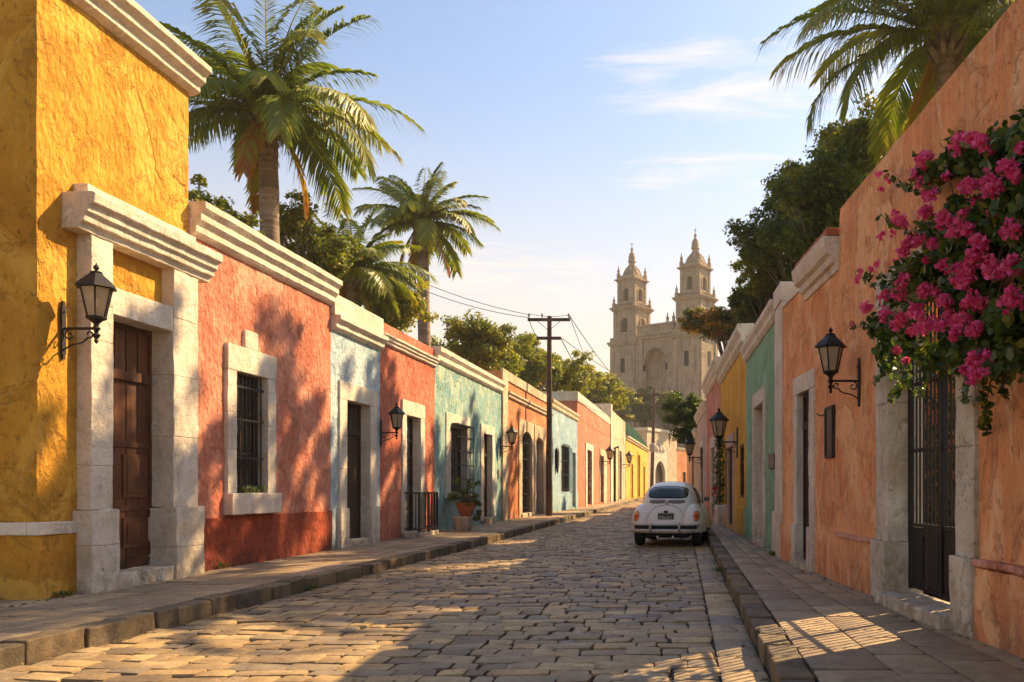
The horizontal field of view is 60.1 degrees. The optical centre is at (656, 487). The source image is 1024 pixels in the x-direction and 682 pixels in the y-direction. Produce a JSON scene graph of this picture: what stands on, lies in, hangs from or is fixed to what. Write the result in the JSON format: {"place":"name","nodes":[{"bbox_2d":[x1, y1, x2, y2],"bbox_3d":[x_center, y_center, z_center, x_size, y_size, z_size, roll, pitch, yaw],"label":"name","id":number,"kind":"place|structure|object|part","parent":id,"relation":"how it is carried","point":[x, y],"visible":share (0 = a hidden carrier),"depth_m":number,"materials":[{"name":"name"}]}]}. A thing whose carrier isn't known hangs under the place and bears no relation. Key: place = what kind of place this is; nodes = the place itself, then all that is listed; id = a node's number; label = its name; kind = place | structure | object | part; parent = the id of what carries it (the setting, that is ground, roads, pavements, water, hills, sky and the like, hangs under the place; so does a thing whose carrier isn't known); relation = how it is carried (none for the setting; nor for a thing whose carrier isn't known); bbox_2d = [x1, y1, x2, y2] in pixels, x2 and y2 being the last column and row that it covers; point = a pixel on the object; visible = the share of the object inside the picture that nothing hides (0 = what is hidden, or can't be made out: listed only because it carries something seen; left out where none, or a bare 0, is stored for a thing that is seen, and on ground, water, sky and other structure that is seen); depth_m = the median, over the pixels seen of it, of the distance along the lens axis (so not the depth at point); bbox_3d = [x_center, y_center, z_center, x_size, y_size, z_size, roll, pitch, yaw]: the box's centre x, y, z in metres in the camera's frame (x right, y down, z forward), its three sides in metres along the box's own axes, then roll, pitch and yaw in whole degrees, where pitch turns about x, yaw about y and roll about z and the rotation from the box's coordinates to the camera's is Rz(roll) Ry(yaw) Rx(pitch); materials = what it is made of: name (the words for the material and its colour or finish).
{"place":"outdoors","nodes":[
{"label":"outdoors","id":0,"kind":"place"},
{"bbox_2d":[0,499,635,639],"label":"pavement","id":1,"kind":"structure","parent":0,"point":[67,611],"depth_m":12.70,"materials":[{"name":"grey stone"}]},
{"bbox_2d":[54,589,72,596],"bbox_3d":[-7.674,1.360,11.207,0.258,0.100,0.275,0,0,36],"label":"weed","id":2,"kind":"object","parent":1,"relation":"on","point":[61,593],"visible":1,"depth_m":11.17,"materials":[{"name":"green plant"}]},
{"bbox_2d":[0,0,222,599],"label":"house","id":3,"kind":"structure","parent":1,"relation":"on","point":[99,466],"depth_m":11.79,"materials":[{"name":"paint"}]},
{"bbox_2d":[60,263,116,359],"bbox_3d":[-7.421,-2.310,11.323,0.716,1.260,0.442,0,0,3],"label":"street lamp","id":4,"kind":"object","parent":3,"relation":"attached to","point":[96,287],"visible":1,"depth_m":11.27,"materials":[{"name":"metal"}]},
{"bbox_2d":[112,321,152,568],"bbox_3d":[-7.903,-0.615,12.768,0.105,3.670,1.522,0,0,3],"label":"door","id":5,"kind":"structure","parent":3,"relation":"in","point":[132,346],"depth_m":13.02,"materials":[{"name":"brown wood"}]},
{"bbox_2d":[213,560,235,568],"bbox_3d":[-7.533,1.331,14.992,0.409,0.157,0.412,0,0,19],"label":"weed","id":6,"kind":"object","parent":1,"relation":"on","point":[221,565],"visible":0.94,"depth_m":14.97,"materials":[{"name":"green plant"}]},
{"bbox_2d":[188,201,342,570],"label":"house","id":7,"kind":"structure","parent":1,"relation":"on","point":[265,303],"depth_m":16.56,"materials":[{"name":"pink paint"}]},
{"bbox_2d":[237,374,255,492],"bbox_3d":[-7.769,-1.000,16.133,0.085,2.200,1.133,0,0,2],"label":"window","id":8,"kind":"structure","parent":7,"relation":"in","point":[237,374],"depth_m":16.43,"materials":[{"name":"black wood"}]},
{"bbox_2d":[237,485,266,492],"bbox_3d":[-7.574,0.034,16.244,0.208,0.180,0.897,0,0,3],"label":"sill plant","id":9,"kind":"object","parent":7,"relation":"on","point":[251,489],"visible":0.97,"depth_m":16.17,"materials":[{"name":"green plant"}]},
{"bbox_2d":[330,295,388,548],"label":"house","id":10,"kind":"structure","parent":1,"relation":"on","point":[359,339],"depth_m":21.38,"materials":[{"name":"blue paint"}]},
{"bbox_2d":[347,403,360,538],"bbox_3d":[-7.570,-0.410,21.276,0.105,3.380,1.507,0,0,3],"label":"door","id":11,"kind":"structure","parent":10,"relation":"in","point":[353,410],"depth_m":21.66,"materials":[{"name":"brown wood"}]},
{"bbox_2d":[380,322,439,540],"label":"house","id":12,"kind":"structure","parent":1,"relation":"on","point":[408,364],"depth_m":24.72,"materials":[{"name":"red paint"}]},
{"bbox_2d":[380,402,404,446],"bbox_3d":[-6.933,-1.662,22.797,0.659,1.159,0.406,0,0,3],"label":"street lamp","id":13,"kind":"object","parent":12,"relation":"attached to","point":[396,413],"visible":1,"depth_m":22.73,"materials":[{"name":"metal"}]},
{"bbox_2d":[406,417,412,530],"bbox_3d":[-7.392,-0.400,25.414,0.091,3.360,1.257,0,0,2],"label":"door","id":14,"kind":"structure","parent":12,"relation":"in","point":[409,420],"depth_m":25.85,"materials":[{"name":"brown wood"}]},
{"bbox_2d":[452,516,473,530],"bbox_3d":[-6.330,1.170,28.300,0.700,0.480,0.700,0,0,0],"label":"planter","id":15,"kind":"object","parent":1,"relation":"on","point":[462,523],"visible":0.98,"depth_m":28.04,"materials":[{"name":"white stone"}]},
{"bbox_2d":[456,502,475,515],"bbox_3d":[-6.230,0.730,28.300,0.660,0.490,0.660,0,0,0],"label":"flower pot","id":16,"kind":"object","parent":15,"relation":"in","point":[465,510],"visible":0.93,"depth_m":28.08,"materials":[{"name":"ceramic"}]},
{"bbox_2d":[447,477,481,521],"bbox_3d":[-6.240,0.391,28.323,1.125,1.464,0.870,0,0,0],"label":"potted plant","id":17,"kind":"object","parent":16,"relation":"in","point":[474,496],"visible":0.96,"depth_m":28.21,"materials":[{"name":"green plant"}]},
{"bbox_2d":[429,346,505,530],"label":"house","id":18,"kind":"structure","parent":1,"relation":"on","point":[467,420],"depth_m":31.32,"materials":[{"name":"teal paint"}]},
{"bbox_2d":[451,427,459,491],"bbox_3d":[-7.171,-0.960,30.311,0.126,2.280,2.043,0,0,1],"label":"window","id":19,"kind":"structure","parent":18,"relation":"in","point":[452,429],"depth_m":30.80,"materials":[{"name":"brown wood"}]},
{"bbox_2d":[484,435,486,516],"bbox_3d":[-6.955,-0.470,34.497,0.105,3.340,1.474,0,0,3],"label":"door","id":20,"kind":"structure","parent":18,"relation":"in","point":[485,436],"depth_m":35.08,"materials":[{"name":"brown wood"}]},
{"bbox_2d":[500,425,518,456],"bbox_3d":[-6.241,-2.003,36.745,0.787,1.386,0.486,0,0,3],"label":"street lamp","id":21,"kind":"object","parent":18,"relation":"attached to","point":[512,432],"visible":1,"depth_m":36.67,"materials":[{"name":"metal"}]},
{"bbox_2d":[485,368,553,520],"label":"house","id":22,"kind":"structure","parent":1,"relation":"on","point":[523,462],"depth_m":41.53,"materials":[{"name":"orange paint"}]},
{"bbox_2d":[522,437,525,511],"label":"door","id":23,"kind":"structure","parent":22,"relation":"in","point":[522,437],"depth_m":43.21,"materials":[{"name":"brown wood"}]},
{"bbox_2d":[536,441,537,513],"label":"door","id":24,"kind":"structure","parent":22,"relation":"in","point":[536,441],"depth_m":46.65,"materials":[{"name":"brown wood"}]},
{"bbox_2d":[528,313,569,515],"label":"utility pole","id":25,"kind":"object","parent":1,"relation":"on","point":[549,337],"visible":0.98,"depth_m":43.07,"materials":[{"name":"brown wood"}]},
{"bbox_2d":[421,289,528,317],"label":"power cable","id":26,"kind":"object","parent":25,"relation":"attached to","point":[475,307],"visible":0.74,"depth_m":41.28,"materials":[{"name":"rubber"}]},
{"bbox_2d":[427,284,527,314],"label":"power cable","id":27,"kind":"object","parent":25,"relation":"attached to","point":[475,301],"visible":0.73,"depth_m":40.82,"materials":[{"name":"rubber"}]},
{"bbox_2d":[561,339,603,411],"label":"power cable","id":28,"kind":"object","parent":25,"relation":"attached to","point":[579,372],"visible":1,"depth_m":52.41,"materials":[{"name":"rubber"}]},
{"bbox_2d":[570,318,610,420],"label":"power cable","id":29,"kind":"object","parent":25,"relation":"attached to","point":[587,364],"visible":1,"depth_m":54.37,"materials":[{"name":"rubber"}]},
{"bbox_2d":[570,316,636,392],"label":"power cable","id":30,"kind":"object","parent":25,"relation":"attached to","point":[597,356],"visible":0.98,"depth_m":56.63,"materials":[{"name":"rubber"}]},
{"bbox_2d":[562,338,667,392],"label":"power cable","id":31,"kind":"object","parent":25,"relation":"attached to","point":[607,369],"visible":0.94,"depth_m":55.74,"materials":[{"name":"rubber"}]},
{"bbox_2d":[552,399,579,511],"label":"house","id":32,"kind":"structure","parent":1,"relation":"on","point":[565,419],"depth_m":54.81,"materials":[{"name":"blue paint"}]},
{"bbox_2d":[555,447,558,472],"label":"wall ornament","id":33,"kind":"object","parent":32,"relation":"attached to","point":[557,457],"depth_m":51.17,"materials":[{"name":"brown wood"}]},
{"bbox_2d":[561,446,562,491],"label":"window","id":34,"kind":"structure","parent":32,"relation":"in","point":[561,446],"depth_m":54.90,"materials":[{"name":"white wood"}]},
{"bbox_2d":[542,391,610,506],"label":"house","id":35,"kind":"structure","parent":1,"relation":"on","point":[593,444],"depth_m":68.94,"materials":[{"name":"paint"}]},
{"bbox_2d":[587,451,588,503],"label":"door","id":36,"kind":"structure","parent":35,"relation":"in","point":[587,451],"depth_m":68.58,"materials":[{"name":"brown wood"}]},
{"bbox_2d":[601,445,614,466],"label":"street lamp","id":37,"kind":"object","parent":35,"relation":"attached to","point":[609,450],"visible":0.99,"depth_m":75.54,"materials":[{"name":"metal"}]},
{"bbox_2d":[594,404,624,501],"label":"house","id":38,"kind":"structure","parent":1,"relation":"on","point":[617,444],"depth_m":90.89,"materials":[{"name":"beige paint"}]},
{"bbox_2d":[622,450,632,468],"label":"street lamp","id":39,"kind":"object","parent":38,"relation":"attached to","point":[629,455],"visible":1,"depth_m":96.60,"materials":[{"name":"metal"}]},
{"bbox_2d":[622,419,648,499],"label":"house","id":40,"kind":"structure","parent":1,"relation":"on","point":[636,479],"depth_m":118.19,"materials":[{"name":"yellow paint"}]},
{"bbox_2d":[0,501,769,681],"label":"road","id":41,"kind":"structure","parent":0,"point":[660,613],"depth_m":9.86,"materials":[{"name":"grey stone"}]},
{"bbox_2d":[304,584,317,590],"bbox_3d":[-5.398,1.550,13.514,0.244,0.100,0.279,0,0,-19],"label":"weed","id":42,"kind":"object","parent":41,"relation":"on","point":[311,587],"visible":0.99,"depth_m":13.49,"materials":[{"name":"green plant"}]},
{"bbox_2d":[635,388,668,486],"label":"utility pole","id":43,"kind":"object","parent":41,"relation":"on","point":[652,444],"visible":0.77,"depth_m":102.82,"materials":[{"name":"brown wood"}]},
{"bbox_2d":[630,481,712,545],"bbox_3d":[0.524,0.711,25.404,2.037,1.779,4.860,0,0,7],"label":"parked car","id":44,"kind":"object","parent":41,"relation":"on","point":[672,509],"visible":1,"depth_m":23.48,"materials":[{"name":"beige paint"}]},
{"bbox_3d":[0.316,0.199,23.830,1.103,0.483,0.774,0,0,8],"label":"rear window","id":45,"kind":"part","parent":44,"relation":"part of","materials":[{"name":"glass"}]},
{"bbox_3d":[1.118,0.218,24.519,0.198,0.433,0.686,0,0,7],"label":"side window","id":46,"kind":"part","parent":44,"relation":"part of","materials":[{"name":"glass"}]},
{"bbox_2d":[711,566,722,572],"bbox_3d":[1.177,1.515,16.181,0.343,0.130,0.349,0,0,-43],"label":"weed","id":47,"kind":"object","parent":41,"relation":"on","point":[720,569],"visible":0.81,"depth_m":16.14,"materials":[{"name":"green plant"}]},
{"bbox_2d":[134,0,923,388],"label":"sky","id":48,"kind":"structure","parent":0,"point":[591,130],"materials":[{"name":"blue"}]},
{"bbox_2d":[641,500,948,681],"bbox_3d":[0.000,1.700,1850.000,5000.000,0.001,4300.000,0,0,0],"label":"ground","id":49,"kind":"structure","parent":0,"point":[925,593],"depth_m":13.48,"materials":[{"name":"grey stone"}]},
{"bbox_2d":[188,174,264,234],"bbox_3d":[-12.333,-3.430,23.603,3.405,10.068,2.168,0,0,0],"label":"tree","id":50,"kind":"object","parent":49,"relation":"on","point":[222,204],"visible":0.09,"depth_m":23.47,"materials":[{"name":"green plant"}]},
{"bbox_2d":[160,0,425,244],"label":"palm tree","id":51,"kind":"object","parent":49,"relation":"on","point":[269,114],"visible":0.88,"depth_m":26.32,"materials":[{"name":"green plant"}]},
{"bbox_2d":[248,189,363,282],"bbox_3d":[-12.706,-4.390,30.995,3.944,11.989,3.587,0,0,0],"label":"tree","id":52,"kind":"object","parent":49,"relation":"on","point":[295,225],"visible":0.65,"depth_m":30.42,"materials":[{"name":"green plant"}]},
{"bbox_2d":[0,499,639,669],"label":"kerb","id":53,"kind":"structure","parent":49,"relation":"on","point":[32,648],"depth_m":10.72,"materials":[{"name":"stone"}]},
{"bbox_2d":[291,202,438,321],"bbox_3d":[-11.720,-4.535,34.138,6.425,12.331,6.525,0,0,0],"label":"palm tree","id":54,"kind":"object","parent":49,"relation":"on","point":[371,277],"visible":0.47,"depth_m":33.68,"materials":[{"name":"green plant"}]},
{"bbox_2d":[358,264,438,333],"bbox_3d":[-11.716,-4.024,37.556,4.692,11.272,3.876,0,0,0],"label":"tree","id":55,"kind":"object","parent":49,"relation":"on","point":[407,309],"visible":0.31,"depth_m":37.18,"materials":[{"name":"green plant"}]},
{"bbox_2d":[352,161,500,345],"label":"palm tree","id":56,"kind":"object","parent":49,"relation":"on","point":[420,215],"visible":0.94,"depth_m":41.68,"materials":[{"name":"green plant"}]},
{"bbox_2d":[431,308,517,371],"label":"tree","id":57,"kind":"object","parent":49,"relation":"on","point":[481,340],"visible":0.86,"depth_m":46.84,"materials":[{"name":"green plant"}]},
{"bbox_2d":[460,331,538,376],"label":"tree","id":58,"kind":"object","parent":49,"relation":"on","point":[515,348],"visible":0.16,"depth_m":53.53,"materials":[{"name":"green plant"}]},
{"bbox_2d":[513,333,564,390],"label":"tree","id":59,"kind":"object","parent":49,"relation":"on","point":[536,367],"visible":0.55,"depth_m":62.13,"materials":[{"name":"green plant"}]},
{"bbox_2d":[533,350,595,394],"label":"tree","id":60,"kind":"object","parent":49,"relation":"on","point":[568,380],"visible":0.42,"depth_m":70.03,"materials":[{"name":"green plant"}]},
{"bbox_2d":[575,363,629,410],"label":"tree","id":61,"kind":"object","parent":49,"relation":"on","point":[612,392],"visible":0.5,"depth_m":92.28,"materials":[{"name":"green plant"}]},
{"bbox_2d":[612,387,642,422],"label":"tree","id":62,"kind":"object","parent":49,"relation":"on","point":[620,413],"visible":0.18,"depth_m":150.13,"materials":[{"name":"green plant"}]},
{"bbox_2d":[625,386,660,427],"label":"tree","id":63,"kind":"object","parent":49,"relation":"on","point":[642,419],"visible":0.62,"depth_m":155.41,"materials":[{"name":"green plant"}]},
{"bbox_2d":[634,427,676,488],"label":"house","id":64,"kind":"structure","parent":49,"relation":"on","point":[665,461],"depth_m":147.27,"materials":[{"name":"beige paint"}]},
{"bbox_2d":[655,462,662,483],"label":"door","id":65,"kind":"structure","parent":64,"relation":"in","point":[658,472],"depth_m":146.79,"materials":[{"name":"brown wood"}]},
{"bbox_2d":[607,228,718,447],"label":"cathedral","id":66,"kind":"structure","parent":49,"relation":"on","point":[667,355],"depth_m":168.22,"materials":[{"name":"stone"}]},
{"bbox_2d":[651,391,682,445],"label":"tree","id":67,"kind":"object","parent":49,"relation":"on","point":[659,401],"visible":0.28,"depth_m":149.25,"materials":[{"name":"green plant"}]},
{"bbox_2d":[661,390,702,443],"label":"tree","id":68,"kind":"object","parent":49,"relation":"on","point":[684,412],"visible":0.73,"depth_m":59.58,"materials":[{"name":"green plant"}]},
{"bbox_2d":[677,447,686,481],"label":"house","id":69,"kind":"structure","parent":49,"relation":"on","point":[681,465],"depth_m":154.81,"materials":[{"name":"orange paint"}]},
{"bbox_2d":[677,300,747,355],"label":"tree","id":70,"kind":"object","parent":49,"relation":"on","point":[718,324],"visible":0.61,"depth_m":55.55,"materials":[{"name":"green plant"}]},
{"bbox_2d":[727,281,773,322],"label":"tree","id":71,"kind":"object","parent":49,"relation":"on","point":[740,312],"visible":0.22,"depth_m":43.96,"materials":[{"name":"green plant"}]},
{"bbox_2d":[706,527,814,681],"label":"kerb","id":72,"kind":"structure","parent":49,"relation":"on","point":[780,658],"depth_m":8.85,"materials":[{"name":"stone"}]},
{"bbox_2d":[729,233,797,323],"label":"tree","id":73,"kind":"object","parent":49,"relation":"on","point":[762,288],"visible":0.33,"depth_m":42.61,"materials":[{"name":"green plant"}]},
{"bbox_2d":[722,158,810,288],"bbox_3d":[6.615,-6.733,39.909,7.240,16.681,5.815,0,0,0],"label":"tree","id":74,"kind":"object","parent":49,"relation":"on","point":[759,244],"visible":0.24,"depth_m":39.55,"materials":[{"name":"green plant"}]},
{"bbox_2d":[766,143,868,261],"bbox_3d":[5.891,-5.044,30.029,3.617,13.313,4.564,0,0,32],"label":"tree","id":75,"kind":"object","parent":49,"relation":"on","point":[822,196],"visible":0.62,"depth_m":29.05,"materials":[{"name":"green plant"}]},
{"bbox_2d":[771,88,908,220],"bbox_3d":[8.190,-6.513,33.208,6.409,16.259,5.042,0,0,-27],"label":"tree","id":76,"kind":"object","parent":49,"relation":"on","point":[853,136],"visible":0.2,"depth_m":31.71,"materials":[{"name":"green plant"}]},
{"bbox_2d":[755,0,1013,166],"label":"palm tree","id":77,"kind":"object","parent":49,"relation":"on","point":[940,55],"visible":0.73,"depth_m":24.14,"materials":[{"name":"green plant"}]},
{"bbox_2d":[992,0,1011,15],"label":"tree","id":78,"kind":"object","parent":49,"relation":"on","point":[1004,4],"depth_m":34.39,"materials":[{"name":"green plant"}]},
{"bbox_2d":[710,518,1023,681],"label":"pavement","id":79,"kind":"structure","parent":0,"point":[835,631],"depth_m":8.23,"materials":[{"name":"grey stone"}]},
{"bbox_2d":[684,428,696,488],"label":"house","id":80,"kind":"structure","parent":79,"relation":"on","point":[691,472],"depth_m":60.60,"materials":[{"name":"beige paint"}]},
{"bbox_2d":[692,455,693,485],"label":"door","id":81,"kind":"structure","parent":80,"relation":"in","point":[693,455],"depth_m":62.11,"materials":[{"name":"brown wood"}]},
{"bbox_2d":[694,401,706,505],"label":"house","id":82,"kind":"structure","parent":79,"relation":"on","point":[700,416],"depth_m":48.83,"materials":[{"name":"paint"}]},
{"bbox_2d":[683,436,700,466],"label":"street lamp","id":83,"kind":"object","parent":82,"relation":"attached to","point":[689,443],"visible":1,"depth_m":49.97,"materials":[{"name":"metal"}]},
{"bbox_2d":[702,448,702,503],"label":"door","id":84,"kind":"structure","parent":82,"relation":"in","point":[702,448],"depth_m":49.94,"materials":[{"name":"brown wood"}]},
{"bbox_2d":[701,356,720,518],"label":"house","id":85,"kind":"structure","parent":79,"relation":"on","point":[711,386],"depth_m":40.41,"materials":[{"name":"paint"}]},
{"bbox_2d":[713,448,714,515],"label":"door","id":86,"kind":"structure","parent":85,"relation":"in","point":[714,448],"depth_m":40.25,"materials":[{"name":"grey paint"}]},
{"bbox_2d":[711,438,725,513],"bbox_3d":[2.396,-0.257,33.192,0.720,3.327,1.480,0,0,0],"label":"climbing plant","id":87,"kind":"object","parent":79,"relation":"on","point":[719,467],"visible":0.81,"depth_m":32.97,"materials":[{"name":"green plant"}]},
{"bbox_2d":[714,504,725,525],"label":"planter block","id":88,"kind":"structure","parent":79,"relation":"on","point":[720,516],"depth_m":31.90,"materials":[{"name":"white stone"}]},
{"bbox_2d":[715,323,754,536],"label":"house","id":89,"kind":"structure","parent":79,"relation":"on","point":[730,371],"depth_m":28.31,"materials":[{"name":"paint"}]},
{"bbox_2d":[709,408,737,457],"bbox_3d":[2.111,-1.744,27.492,0.916,1.613,0.565,0,0,0],"label":"street lamp","id":90,"kind":"object","parent":89,"relation":"attached to","point":[718,419],"visible":1,"depth_m":27.42,"materials":[{"name":"metal"}]},
{"bbox_2d":[726,450,726,503],"bbox_3d":[2.625,-0.250,32.102,0.050,2.300,0.922,0,0,0],"label":"window","id":91,"kind":"structure","parent":89,"relation":"in","point":[726,450],"depth_m":32.49,"materials":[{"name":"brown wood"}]},
{"bbox_2d":[730,448,732,524],"bbox_3d":[2.621,-0.050,29.985,0.158,2.740,2.182,0,0,0],"label":"door","id":92,"kind":"structure","parent":89,"relation":"in","point":[731,456],"depth_m":30.69,"materials":[{"name":"brown wood"}]},
{"bbox_2d":[741,444,743,497],"bbox_3d":[2.625,-0.500,26.218,0.050,1.600,1.229,0,0,0],"label":"window","id":93,"kind":"structure","parent":89,"relation":"in","point":[742,446],"depth_m":26.61,"materials":[{"name":"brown wood"}]},
{"bbox_2d":[740,281,797,557],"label":"house","id":94,"kind":"structure","parent":79,"relation":"on","point":[761,350],"depth_m":20.34,"materials":[{"name":"green paint"}]},
{"bbox_2d":[768,453,774,468],"bbox_3d":[2.557,-0.590,19.250,0.046,0.340,1.000,0,0,0],"label":"wall sign","id":95,"kind":"object","parent":94,"relation":"attached to","point":[771,460],"visible":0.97,"depth_m":19.17,"materials":[{"name":"brown metal"}]},
{"bbox_2d":[780,227,953,580],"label":"house","id":96,"kind":"structure","parent":79,"relation":"on","point":[810,526],"depth_m":14.66,"materials":[{"name":"orange paint"}]},
{"bbox_2d":[803,392,808,558],"bbox_3d":[2.729,-0.200,15.423,0.169,3.040,0.971,0,0,0],"label":"door","id":97,"kind":"structure","parent":96,"relation":"in","point":[806,396],"depth_m":15.80,"materials":[{"name":"brown wood"}]},
{"bbox_2d":[816,405,834,458],"bbox_3d":[2.696,-0.870,13.731,0.103,0.820,0.789,0,0,-7],"label":"wall plaque","id":98,"kind":"object","parent":96,"relation":"attached to","point":[829,431],"depth_m":13.53,"materials":[{"name":"brown metal"}]},
{"bbox_2d":[835,0,1023,657],"bbox_3d":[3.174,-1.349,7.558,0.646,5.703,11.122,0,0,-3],"label":"house","id":99,"kind":"structure","parent":79,"relation":"on","point":[893,553],"depth_m":9.74,"materials":[{"name":"orange paint"}]},
{"bbox_2d":[815,326,859,406],"bbox_3d":[2.501,-1.682,12.009,0.630,1.109,0.389,0,0,-3],"label":"street lamp","id":100,"kind":"object","parent":99,"relation":"attached to","point":[830,346],"visible":1,"depth_m":11.95,"materials":[{"name":"metal"}]},
{"bbox_2d":[849,105,1023,435],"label":"bougainvillea","id":101,"kind":"object","parent":99,"relation":"attached to","point":[972,239],"visible":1,"depth_m":7.46,"materials":[{"name":"pink plant"}]},
{"bbox_2d":[925,332,953,531],"bbox_3d":[4.700,-0.377,12.756,3.684,3.980,0.836,0,0,0],"label":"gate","id":102,"kind":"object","parent":99,"relation":"in","point":[937,455],"visible":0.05,"depth_m":12.71,"materials":[{"name":"black metal"}]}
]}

